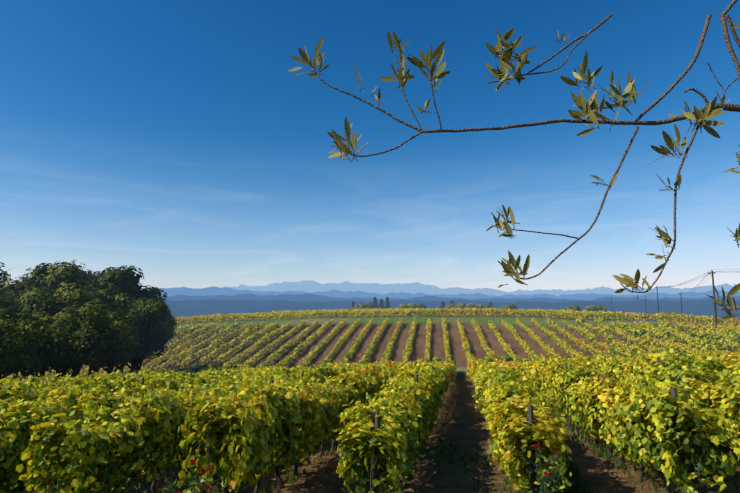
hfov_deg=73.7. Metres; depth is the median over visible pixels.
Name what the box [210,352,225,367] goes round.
vine
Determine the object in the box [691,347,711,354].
vine
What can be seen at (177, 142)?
sky
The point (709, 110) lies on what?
olive tree branch
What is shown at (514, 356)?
vine
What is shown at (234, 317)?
grapevine row
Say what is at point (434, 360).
vine row
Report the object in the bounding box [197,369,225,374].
vine row
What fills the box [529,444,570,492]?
rose bush
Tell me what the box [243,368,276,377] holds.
vine row
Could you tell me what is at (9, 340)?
tree grove
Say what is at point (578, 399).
grapevine
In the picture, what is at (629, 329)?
vine
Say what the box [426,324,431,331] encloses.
vine
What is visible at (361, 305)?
tree
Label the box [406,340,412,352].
vine
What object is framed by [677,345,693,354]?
vine
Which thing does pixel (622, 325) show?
vine
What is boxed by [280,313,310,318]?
grapevine row
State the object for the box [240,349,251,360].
vine
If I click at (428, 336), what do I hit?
vine
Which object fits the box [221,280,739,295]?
mountain ridge
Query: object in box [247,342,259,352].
vine
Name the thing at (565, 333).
vine
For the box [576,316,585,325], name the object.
vine
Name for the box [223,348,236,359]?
vine
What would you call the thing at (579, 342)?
vine
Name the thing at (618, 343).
vine
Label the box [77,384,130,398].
vine row
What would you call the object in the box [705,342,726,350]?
vine
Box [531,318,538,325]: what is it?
vine
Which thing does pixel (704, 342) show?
vine
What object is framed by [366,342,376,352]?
vine
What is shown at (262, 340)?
vine
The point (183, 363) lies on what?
vine
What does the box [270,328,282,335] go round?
vine
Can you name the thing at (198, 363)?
vine
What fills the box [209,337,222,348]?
vine
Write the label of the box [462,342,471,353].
vine
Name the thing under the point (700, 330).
vine
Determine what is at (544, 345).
vine
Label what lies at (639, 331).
vine
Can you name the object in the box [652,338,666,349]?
vine
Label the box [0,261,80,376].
tree
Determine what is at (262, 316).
grapevine row
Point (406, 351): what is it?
vine
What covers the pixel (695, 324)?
vine
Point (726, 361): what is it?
vine row
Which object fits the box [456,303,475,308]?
tree
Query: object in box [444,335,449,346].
vine
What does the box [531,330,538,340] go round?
vine
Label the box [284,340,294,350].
vine
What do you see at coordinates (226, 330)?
vine
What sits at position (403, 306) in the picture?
tree
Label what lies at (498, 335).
vine
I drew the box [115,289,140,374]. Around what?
tree grove
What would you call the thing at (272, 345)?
vine
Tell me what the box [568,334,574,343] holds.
vine
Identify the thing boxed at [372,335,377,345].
vine
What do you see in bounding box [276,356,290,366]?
vine
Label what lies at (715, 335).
vine
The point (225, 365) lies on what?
vine
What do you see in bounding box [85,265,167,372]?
tree
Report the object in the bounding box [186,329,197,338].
vine
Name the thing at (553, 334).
vine
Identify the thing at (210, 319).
grapevine row
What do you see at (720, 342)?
vine
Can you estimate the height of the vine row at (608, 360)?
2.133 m
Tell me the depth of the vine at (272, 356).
77.00 m
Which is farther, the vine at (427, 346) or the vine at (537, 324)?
the vine at (537, 324)
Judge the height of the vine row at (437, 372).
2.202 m
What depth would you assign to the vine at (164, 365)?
79.31 m
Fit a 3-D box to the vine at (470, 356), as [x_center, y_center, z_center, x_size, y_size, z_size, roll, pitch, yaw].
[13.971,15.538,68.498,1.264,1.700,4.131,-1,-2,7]
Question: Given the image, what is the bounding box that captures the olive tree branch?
[288,0,739,319]
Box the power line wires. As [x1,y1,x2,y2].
[611,270,739,297]
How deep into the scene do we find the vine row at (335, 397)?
11.35 m
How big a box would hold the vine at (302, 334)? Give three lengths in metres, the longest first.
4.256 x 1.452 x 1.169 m
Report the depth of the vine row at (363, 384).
14.73 m
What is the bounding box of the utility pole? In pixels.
[708,270,717,327]
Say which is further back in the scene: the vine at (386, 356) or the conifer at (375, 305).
the conifer at (375, 305)
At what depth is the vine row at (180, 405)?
8.91 m
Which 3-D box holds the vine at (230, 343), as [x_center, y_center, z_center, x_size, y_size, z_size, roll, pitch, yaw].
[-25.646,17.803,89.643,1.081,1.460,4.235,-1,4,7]
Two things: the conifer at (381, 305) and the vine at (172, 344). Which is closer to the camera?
the vine at (172, 344)
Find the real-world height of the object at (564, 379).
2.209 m
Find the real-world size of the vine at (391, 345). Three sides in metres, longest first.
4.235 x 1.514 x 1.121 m
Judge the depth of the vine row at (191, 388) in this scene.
13.73 m
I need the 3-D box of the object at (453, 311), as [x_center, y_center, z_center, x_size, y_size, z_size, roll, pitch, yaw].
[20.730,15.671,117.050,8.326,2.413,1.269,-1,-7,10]
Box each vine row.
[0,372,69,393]
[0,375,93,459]
[0,399,12,423]
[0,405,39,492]
[3,375,46,387]
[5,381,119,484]
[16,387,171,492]
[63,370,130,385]
[75,372,118,379]
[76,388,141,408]
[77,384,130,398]
[80,368,136,381]
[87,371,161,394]
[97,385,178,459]
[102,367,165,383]
[118,368,169,377]
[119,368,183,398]
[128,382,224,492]
[143,366,180,373]
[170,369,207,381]
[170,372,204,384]
[174,385,210,399]
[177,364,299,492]
[181,380,230,397]
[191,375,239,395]
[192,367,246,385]
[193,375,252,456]
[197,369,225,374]
[199,365,240,378]
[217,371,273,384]
[225,365,253,371]
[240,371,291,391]
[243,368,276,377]
[247,364,278,369]
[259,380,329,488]
[265,366,297,374]
[265,370,292,380]
[276,372,305,387]
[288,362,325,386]
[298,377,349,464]
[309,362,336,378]
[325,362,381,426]
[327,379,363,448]
[328,362,346,367]
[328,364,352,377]
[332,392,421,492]
[343,362,359,365]
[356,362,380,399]
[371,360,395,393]
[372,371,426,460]
[379,360,396,368]
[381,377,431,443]
[383,360,399,364]
[387,366,406,382]
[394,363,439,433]
[401,361,416,369]
[413,366,439,410]
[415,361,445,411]
[416,358,428,365]
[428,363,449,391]
[431,357,441,362]
[436,361,455,382]
[438,366,445,398]
[443,362,455,381]
[466,363,470,378]
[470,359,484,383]
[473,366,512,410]
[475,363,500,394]
[480,375,490,419]
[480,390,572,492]
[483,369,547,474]
[484,356,495,365]
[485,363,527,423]
[490,358,497,368]
[498,361,515,372]
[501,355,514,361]
[502,361,524,370]
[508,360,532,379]
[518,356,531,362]
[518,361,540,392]
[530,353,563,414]
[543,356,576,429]
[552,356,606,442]
[565,358,587,365]
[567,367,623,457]
[571,354,594,361]
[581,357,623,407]
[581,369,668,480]
[584,355,612,359]
[593,353,607,356]
[600,356,622,383]
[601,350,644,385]
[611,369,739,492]
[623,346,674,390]
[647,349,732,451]
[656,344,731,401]
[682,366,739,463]
[686,352,716,359]
[687,354,738,367]
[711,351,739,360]
[716,369,739,427]
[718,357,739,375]
[720,352,739,361]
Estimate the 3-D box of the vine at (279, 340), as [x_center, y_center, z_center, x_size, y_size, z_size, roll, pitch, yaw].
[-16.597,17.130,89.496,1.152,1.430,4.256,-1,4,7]
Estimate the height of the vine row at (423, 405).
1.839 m
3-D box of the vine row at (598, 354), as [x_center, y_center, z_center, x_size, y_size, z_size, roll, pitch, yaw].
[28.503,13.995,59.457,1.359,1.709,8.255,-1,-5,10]
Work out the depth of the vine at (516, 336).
83.41 m
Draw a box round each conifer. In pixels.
[373,297,377,308]
[379,299,383,308]
[384,297,390,308]
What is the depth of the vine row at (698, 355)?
40.03 m
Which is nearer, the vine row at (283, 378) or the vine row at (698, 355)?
the vine row at (283, 378)
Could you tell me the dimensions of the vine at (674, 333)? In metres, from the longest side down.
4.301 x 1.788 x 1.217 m
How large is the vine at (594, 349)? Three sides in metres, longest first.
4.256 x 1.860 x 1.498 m
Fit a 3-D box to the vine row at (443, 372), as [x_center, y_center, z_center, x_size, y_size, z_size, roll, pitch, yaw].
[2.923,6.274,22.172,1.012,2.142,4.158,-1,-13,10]
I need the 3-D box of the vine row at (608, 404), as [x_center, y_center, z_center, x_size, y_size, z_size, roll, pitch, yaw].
[4.863,3.316,9.288,1.178,1.944,2.144,-1,-12,10]
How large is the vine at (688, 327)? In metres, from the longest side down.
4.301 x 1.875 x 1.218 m
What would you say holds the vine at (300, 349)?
on the terrain
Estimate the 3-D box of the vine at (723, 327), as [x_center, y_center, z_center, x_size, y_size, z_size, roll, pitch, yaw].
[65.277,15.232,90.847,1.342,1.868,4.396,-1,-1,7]
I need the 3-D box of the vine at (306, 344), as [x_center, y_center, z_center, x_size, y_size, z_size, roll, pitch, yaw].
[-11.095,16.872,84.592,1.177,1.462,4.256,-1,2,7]
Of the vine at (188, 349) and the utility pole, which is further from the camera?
the utility pole
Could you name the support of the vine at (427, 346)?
on the terrain
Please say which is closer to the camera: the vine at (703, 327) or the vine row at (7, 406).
the vine row at (7, 406)
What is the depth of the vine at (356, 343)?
82.41 m
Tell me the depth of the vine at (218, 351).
85.79 m
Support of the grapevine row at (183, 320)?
on the terrain
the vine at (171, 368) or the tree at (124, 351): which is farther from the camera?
the vine at (171, 368)
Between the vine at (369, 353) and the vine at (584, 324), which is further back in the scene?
the vine at (584, 324)
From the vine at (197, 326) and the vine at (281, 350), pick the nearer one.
the vine at (281, 350)
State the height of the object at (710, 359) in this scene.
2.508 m
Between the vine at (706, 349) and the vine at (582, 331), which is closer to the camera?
the vine at (706, 349)
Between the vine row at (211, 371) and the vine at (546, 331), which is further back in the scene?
the vine at (546, 331)
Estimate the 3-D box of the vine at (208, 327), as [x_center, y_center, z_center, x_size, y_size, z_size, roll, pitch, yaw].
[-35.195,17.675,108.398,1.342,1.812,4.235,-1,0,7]
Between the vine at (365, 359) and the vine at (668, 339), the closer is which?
the vine at (365, 359)
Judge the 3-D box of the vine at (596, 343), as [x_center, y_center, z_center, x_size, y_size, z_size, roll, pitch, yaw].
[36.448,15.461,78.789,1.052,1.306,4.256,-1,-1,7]
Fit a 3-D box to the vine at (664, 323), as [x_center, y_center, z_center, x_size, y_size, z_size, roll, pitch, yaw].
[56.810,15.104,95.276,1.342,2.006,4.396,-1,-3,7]
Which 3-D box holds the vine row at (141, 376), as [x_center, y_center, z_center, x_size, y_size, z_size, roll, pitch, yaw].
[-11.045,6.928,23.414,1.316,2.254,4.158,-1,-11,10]
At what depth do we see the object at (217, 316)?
130.68 m
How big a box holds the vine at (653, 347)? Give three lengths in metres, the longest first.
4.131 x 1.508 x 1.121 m
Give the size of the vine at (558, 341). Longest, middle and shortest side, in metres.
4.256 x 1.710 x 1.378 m
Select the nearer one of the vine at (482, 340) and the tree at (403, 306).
the vine at (482, 340)
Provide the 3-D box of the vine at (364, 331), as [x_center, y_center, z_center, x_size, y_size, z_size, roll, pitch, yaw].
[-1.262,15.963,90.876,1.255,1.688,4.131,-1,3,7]
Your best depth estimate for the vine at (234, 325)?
107.23 m
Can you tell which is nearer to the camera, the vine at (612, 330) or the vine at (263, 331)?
the vine at (612, 330)
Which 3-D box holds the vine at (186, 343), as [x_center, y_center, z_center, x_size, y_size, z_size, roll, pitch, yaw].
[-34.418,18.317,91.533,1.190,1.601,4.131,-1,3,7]
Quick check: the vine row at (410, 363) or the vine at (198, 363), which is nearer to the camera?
the vine row at (410, 363)
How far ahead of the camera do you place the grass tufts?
9.52 m
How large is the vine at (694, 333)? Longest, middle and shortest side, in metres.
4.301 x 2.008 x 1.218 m
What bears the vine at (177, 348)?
on the terrain
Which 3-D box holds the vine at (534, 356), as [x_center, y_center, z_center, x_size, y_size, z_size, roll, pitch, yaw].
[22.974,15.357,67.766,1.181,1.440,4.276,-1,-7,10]
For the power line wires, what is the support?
attached to the utility pole
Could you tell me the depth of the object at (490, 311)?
115.48 m
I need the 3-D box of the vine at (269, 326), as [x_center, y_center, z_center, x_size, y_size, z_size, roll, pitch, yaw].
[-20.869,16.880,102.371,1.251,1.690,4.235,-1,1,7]
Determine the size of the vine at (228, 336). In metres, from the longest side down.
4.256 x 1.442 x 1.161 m
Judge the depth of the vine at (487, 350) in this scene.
73.83 m
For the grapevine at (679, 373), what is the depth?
10.74 m
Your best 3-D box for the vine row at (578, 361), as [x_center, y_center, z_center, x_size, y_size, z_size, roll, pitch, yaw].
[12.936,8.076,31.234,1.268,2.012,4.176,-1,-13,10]
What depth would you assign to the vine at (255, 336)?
94.01 m
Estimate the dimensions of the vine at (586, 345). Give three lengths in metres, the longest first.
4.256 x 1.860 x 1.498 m
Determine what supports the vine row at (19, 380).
on the terrain
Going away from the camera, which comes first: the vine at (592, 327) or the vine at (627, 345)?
the vine at (627, 345)
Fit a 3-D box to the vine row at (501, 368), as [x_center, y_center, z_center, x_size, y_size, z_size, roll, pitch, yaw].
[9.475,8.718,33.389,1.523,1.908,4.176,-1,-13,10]
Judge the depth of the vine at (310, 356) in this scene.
76.00 m
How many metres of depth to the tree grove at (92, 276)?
70.43 m
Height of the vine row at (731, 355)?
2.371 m
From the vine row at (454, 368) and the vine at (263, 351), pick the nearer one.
the vine row at (454, 368)
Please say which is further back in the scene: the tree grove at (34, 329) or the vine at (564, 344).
the vine at (564, 344)
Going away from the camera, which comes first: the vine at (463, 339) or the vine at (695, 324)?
the vine at (463, 339)
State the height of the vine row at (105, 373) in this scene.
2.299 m
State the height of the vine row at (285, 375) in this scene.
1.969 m
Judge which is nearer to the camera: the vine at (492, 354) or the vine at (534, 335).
the vine at (492, 354)
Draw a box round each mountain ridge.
[141,286,739,299]
[158,293,739,302]
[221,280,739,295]
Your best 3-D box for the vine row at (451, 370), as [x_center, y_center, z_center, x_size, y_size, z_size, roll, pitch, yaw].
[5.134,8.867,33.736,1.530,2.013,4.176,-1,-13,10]
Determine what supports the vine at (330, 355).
on the terrain
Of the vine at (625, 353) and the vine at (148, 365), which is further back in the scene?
the vine at (148, 365)
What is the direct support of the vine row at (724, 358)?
on the terrain
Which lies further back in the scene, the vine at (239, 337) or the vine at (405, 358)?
the vine at (239, 337)
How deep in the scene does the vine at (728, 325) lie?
94.19 m
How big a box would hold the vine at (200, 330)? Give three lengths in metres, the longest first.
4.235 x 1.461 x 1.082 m
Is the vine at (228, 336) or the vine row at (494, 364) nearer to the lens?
the vine row at (494, 364)
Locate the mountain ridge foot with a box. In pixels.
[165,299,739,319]
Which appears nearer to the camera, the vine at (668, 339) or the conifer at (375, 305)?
the vine at (668, 339)
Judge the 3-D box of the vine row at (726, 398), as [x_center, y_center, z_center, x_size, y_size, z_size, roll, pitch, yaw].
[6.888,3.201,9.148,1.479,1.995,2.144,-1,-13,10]
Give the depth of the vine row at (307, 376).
16.97 m
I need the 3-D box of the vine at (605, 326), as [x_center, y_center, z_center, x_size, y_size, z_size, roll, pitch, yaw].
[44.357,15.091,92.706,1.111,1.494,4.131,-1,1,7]
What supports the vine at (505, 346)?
on the terrain
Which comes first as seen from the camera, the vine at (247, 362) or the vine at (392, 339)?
the vine at (247, 362)
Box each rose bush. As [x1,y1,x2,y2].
[156,458,221,492]
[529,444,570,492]
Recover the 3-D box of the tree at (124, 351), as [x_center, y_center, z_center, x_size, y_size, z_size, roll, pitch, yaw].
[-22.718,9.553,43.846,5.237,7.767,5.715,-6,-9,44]
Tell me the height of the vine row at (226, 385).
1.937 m
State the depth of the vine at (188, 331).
104.39 m
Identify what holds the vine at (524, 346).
on the terrain
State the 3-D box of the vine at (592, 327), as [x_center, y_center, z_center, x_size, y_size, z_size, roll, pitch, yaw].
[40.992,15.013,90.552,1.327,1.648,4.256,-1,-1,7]
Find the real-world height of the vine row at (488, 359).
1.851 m
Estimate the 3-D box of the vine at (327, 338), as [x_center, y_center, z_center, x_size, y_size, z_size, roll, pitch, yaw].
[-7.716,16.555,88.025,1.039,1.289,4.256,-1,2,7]
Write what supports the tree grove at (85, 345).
on the terrain
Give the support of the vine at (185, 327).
on the terrain
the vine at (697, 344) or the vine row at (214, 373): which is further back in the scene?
the vine at (697, 344)
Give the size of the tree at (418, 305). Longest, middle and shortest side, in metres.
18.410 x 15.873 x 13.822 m
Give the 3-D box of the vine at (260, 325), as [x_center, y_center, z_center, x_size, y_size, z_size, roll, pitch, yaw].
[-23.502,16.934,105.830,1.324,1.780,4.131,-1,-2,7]
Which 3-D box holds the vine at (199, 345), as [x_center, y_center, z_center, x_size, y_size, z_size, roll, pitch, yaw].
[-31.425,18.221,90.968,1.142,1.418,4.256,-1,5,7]
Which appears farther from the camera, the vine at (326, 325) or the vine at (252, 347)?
the vine at (326, 325)
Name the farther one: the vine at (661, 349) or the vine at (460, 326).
the vine at (460, 326)
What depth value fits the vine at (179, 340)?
95.98 m
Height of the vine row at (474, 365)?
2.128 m
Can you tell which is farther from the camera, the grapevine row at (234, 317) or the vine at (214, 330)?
the grapevine row at (234, 317)
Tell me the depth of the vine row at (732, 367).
16.20 m
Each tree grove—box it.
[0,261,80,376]
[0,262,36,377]
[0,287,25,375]
[0,307,32,379]
[0,311,78,378]
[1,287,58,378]
[12,265,39,379]
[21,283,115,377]
[35,304,117,377]
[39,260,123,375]
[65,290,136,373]
[80,270,100,374]
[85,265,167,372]
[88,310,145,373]
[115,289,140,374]
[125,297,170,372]
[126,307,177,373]
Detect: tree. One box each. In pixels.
[349,303,366,309]
[357,302,372,308]
[395,303,410,308]
[407,303,424,308]
[445,303,464,308]
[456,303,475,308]
[475,304,493,308]
[499,304,517,315]
[559,304,580,311]
[582,305,604,311]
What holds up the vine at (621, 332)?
on the terrain
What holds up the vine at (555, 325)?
on the terrain
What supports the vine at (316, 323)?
on the terrain
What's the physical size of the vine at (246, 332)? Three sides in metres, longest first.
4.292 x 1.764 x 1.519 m
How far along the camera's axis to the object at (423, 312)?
118.30 m
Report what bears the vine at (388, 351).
on the terrain
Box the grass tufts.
[0,400,739,492]
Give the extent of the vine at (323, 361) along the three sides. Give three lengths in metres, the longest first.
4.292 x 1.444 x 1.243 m
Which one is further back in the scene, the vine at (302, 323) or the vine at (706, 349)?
the vine at (302, 323)
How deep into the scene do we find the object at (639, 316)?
119.05 m
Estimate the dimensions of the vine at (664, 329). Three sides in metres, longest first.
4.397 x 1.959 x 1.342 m
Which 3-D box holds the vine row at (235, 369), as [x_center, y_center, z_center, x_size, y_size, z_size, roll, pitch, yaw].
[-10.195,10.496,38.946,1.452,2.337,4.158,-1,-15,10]
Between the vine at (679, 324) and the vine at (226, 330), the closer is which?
the vine at (679, 324)
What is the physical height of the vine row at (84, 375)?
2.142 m
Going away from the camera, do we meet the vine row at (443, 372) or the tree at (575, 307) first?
the vine row at (443, 372)
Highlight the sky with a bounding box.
[0,0,739,291]
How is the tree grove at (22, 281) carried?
on the terrain
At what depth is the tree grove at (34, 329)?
36.94 m
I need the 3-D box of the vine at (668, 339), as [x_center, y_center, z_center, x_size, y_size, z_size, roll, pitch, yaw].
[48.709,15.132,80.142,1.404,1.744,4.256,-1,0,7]
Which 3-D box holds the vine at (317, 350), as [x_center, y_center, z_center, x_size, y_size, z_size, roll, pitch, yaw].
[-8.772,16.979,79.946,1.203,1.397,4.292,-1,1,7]
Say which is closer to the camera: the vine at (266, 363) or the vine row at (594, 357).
the vine row at (594, 357)
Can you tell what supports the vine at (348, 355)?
on the terrain
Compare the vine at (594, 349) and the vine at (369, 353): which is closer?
the vine at (594, 349)
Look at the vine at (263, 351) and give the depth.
81.66 m
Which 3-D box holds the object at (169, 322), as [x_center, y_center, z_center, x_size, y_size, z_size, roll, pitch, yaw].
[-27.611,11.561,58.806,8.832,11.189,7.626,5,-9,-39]
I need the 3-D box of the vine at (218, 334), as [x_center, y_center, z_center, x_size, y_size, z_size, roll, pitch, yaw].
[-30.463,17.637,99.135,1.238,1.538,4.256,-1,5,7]
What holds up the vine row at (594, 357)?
on the terrain
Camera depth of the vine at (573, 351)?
71.38 m
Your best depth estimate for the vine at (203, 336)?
99.72 m
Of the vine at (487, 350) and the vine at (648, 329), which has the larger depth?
the vine at (648, 329)
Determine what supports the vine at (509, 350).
on the terrain
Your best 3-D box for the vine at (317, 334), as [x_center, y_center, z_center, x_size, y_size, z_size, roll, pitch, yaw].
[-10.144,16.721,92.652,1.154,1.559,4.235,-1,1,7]
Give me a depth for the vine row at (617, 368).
15.41 m
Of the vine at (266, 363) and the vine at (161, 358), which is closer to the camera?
the vine at (266, 363)
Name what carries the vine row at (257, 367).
on the terrain
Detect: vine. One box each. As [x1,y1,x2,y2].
[141,360,154,370]
[153,353,167,364]
[157,360,171,370]
[163,365,177,371]
[165,341,177,348]
[165,345,180,356]
[169,351,184,363]
[171,330,182,338]
[174,356,190,369]
[175,334,187,343]
[177,323,189,332]
[178,339,191,350]
[178,367,191,372]
[181,327,192,335]
[181,345,195,356]
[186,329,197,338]
[188,349,202,360]
[189,335,200,344]
[189,358,204,371]
[190,323,201,332]
[194,340,204,349]
[195,326,206,335]
[199,363,214,371]
[201,331,210,338]
[201,345,212,354]
[201,350,215,363]
[203,335,215,343]
[204,322,214,331]
[209,326,218,334]
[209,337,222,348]
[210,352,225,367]
[214,328,223,338]
[214,341,226,354]
[217,362,232,370]
[220,326,232,334]
[221,332,230,341]
[223,339,234,348]
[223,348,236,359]
[228,322,240,329]
[228,353,241,367]
[229,327,238,336]
[233,342,243,352]
[234,334,243,342]
[237,360,253,368]
[239,328,252,337]
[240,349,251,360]
[241,334,252,346]
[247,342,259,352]
[248,352,260,365]
[251,331,262,341]
[254,321,264,329]
[254,336,268,347]
[258,328,268,337]
[259,346,268,356]
[259,358,269,366]
[264,324,273,332]
[264,330,274,341]
[266,340,277,351]
[266,350,278,365]
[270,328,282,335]
[274,345,287,357]
[275,335,283,345]
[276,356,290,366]
[280,332,289,340]
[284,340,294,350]
[287,351,296,361]
[291,336,298,345]
[292,341,304,355]
[297,320,306,327]
[297,332,304,339]
[301,340,309,348]
[302,351,315,363]
[303,327,310,335]
[306,334,315,342]
[311,318,319,326]
[312,346,321,355]
[313,331,320,338]
[316,325,324,334]
[316,341,327,350]
[317,358,330,365]
[321,321,329,330]
[323,333,330,343]
[325,349,333,361]
[331,343,338,354]
[332,324,339,334]
[335,337,343,348]
[340,332,347,341]
[343,349,352,361]
[351,338,361,350]
[358,328,366,337]
[359,351,369,363]
[364,346,373,359]
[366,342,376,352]
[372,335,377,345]
[373,332,381,340]
[381,354,388,361]
[383,347,390,359]
[386,341,392,353]
[388,336,396,345]
[402,347,412,358]
[402,355,409,361]
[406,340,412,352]
[408,327,415,334]
[424,349,430,357]
[424,355,429,362]
[425,333,430,339]
[425,342,430,352]
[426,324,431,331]
[441,319,447,326]
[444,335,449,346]
[444,341,449,351]
[445,347,449,358]
[445,354,451,362]
[458,323,464,330]
[460,331,466,339]
[461,337,468,345]
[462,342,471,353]
[466,350,474,360]
[475,326,482,334]
[480,334,487,346]
[485,348,491,355]
[487,350,497,360]
[490,321,497,331]
[496,332,502,341]
[501,340,510,351]
[505,348,514,355]
[506,323,514,331]
[509,350,518,361]
[510,327,517,336]
[514,333,519,342]
[517,337,523,344]
[521,342,529,351]
[526,345,536,358]
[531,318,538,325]
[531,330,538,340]
[531,352,540,358]
[535,321,542,329]
[535,336,544,345]
[541,341,549,352]
[544,328,550,337]
[545,317,554,326]
[546,344,558,358]
[548,330,556,342]
[551,320,558,329]
[554,336,564,347]
[560,342,572,352]
[562,327,569,337]
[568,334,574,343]
[568,346,576,356]
[574,337,582,348]
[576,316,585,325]
[576,352,586,357]
[578,326,587,336]
[581,339,591,352]
[582,322,589,328]
[585,331,596,342]
[588,323,595,332]
[589,343,601,356]
[593,337,603,347]
[594,317,603,325]
[595,323,606,336]
[600,322,612,331]
[601,342,610,352]
[602,329,616,342]
[608,327,616,335]
[609,321,618,328]
[609,342,621,355]
[612,339,623,347]
[615,327,628,338]
[616,320,628,330]
[619,347,636,357]
[620,341,633,351]
[624,326,635,334]
[624,332,637,344]
[630,344,645,353]
[633,322,643,327]
[633,326,646,338]
[634,335,648,348]
[640,320,652,325]
[641,332,656,344]
[642,325,652,335]
[644,343,659,352]
[651,327,666,340]
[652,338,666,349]
[656,347,674,353]
[658,320,670,327]
[659,325,670,335]
[662,333,677,341]
[664,339,681,353]
[669,328,681,340]
[673,320,685,329]
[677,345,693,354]
[679,333,695,342]
[683,322,696,332]
[686,340,704,350]
[688,321,700,327]
[688,328,705,339]
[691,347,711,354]
[692,336,710,347]
[695,328,710,338]
[699,324,714,332]
[701,344,717,353]
[702,335,716,345]
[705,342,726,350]
[707,330,723,341]
[712,328,726,335]
[714,338,733,351]
[716,324,731,332]
[721,336,737,342]
[724,323,736,328]
[724,331,739,340]
[729,326,739,334]
[729,341,739,351]
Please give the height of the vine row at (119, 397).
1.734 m
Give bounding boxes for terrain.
[3,315,739,492]
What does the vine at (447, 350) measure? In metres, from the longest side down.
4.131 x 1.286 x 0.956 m
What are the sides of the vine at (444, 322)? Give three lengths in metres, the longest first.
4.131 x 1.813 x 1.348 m
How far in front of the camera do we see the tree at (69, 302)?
45.24 m
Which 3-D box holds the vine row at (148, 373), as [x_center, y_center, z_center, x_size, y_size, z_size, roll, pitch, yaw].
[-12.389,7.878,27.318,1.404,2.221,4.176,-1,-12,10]
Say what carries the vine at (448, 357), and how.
on the terrain
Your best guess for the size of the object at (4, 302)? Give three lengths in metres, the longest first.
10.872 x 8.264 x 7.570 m
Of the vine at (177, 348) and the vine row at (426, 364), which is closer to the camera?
the vine row at (426, 364)
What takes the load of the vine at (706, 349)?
on the terrain
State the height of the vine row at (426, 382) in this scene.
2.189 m
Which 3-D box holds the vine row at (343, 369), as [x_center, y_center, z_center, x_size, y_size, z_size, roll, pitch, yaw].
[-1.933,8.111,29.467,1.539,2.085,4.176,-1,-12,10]

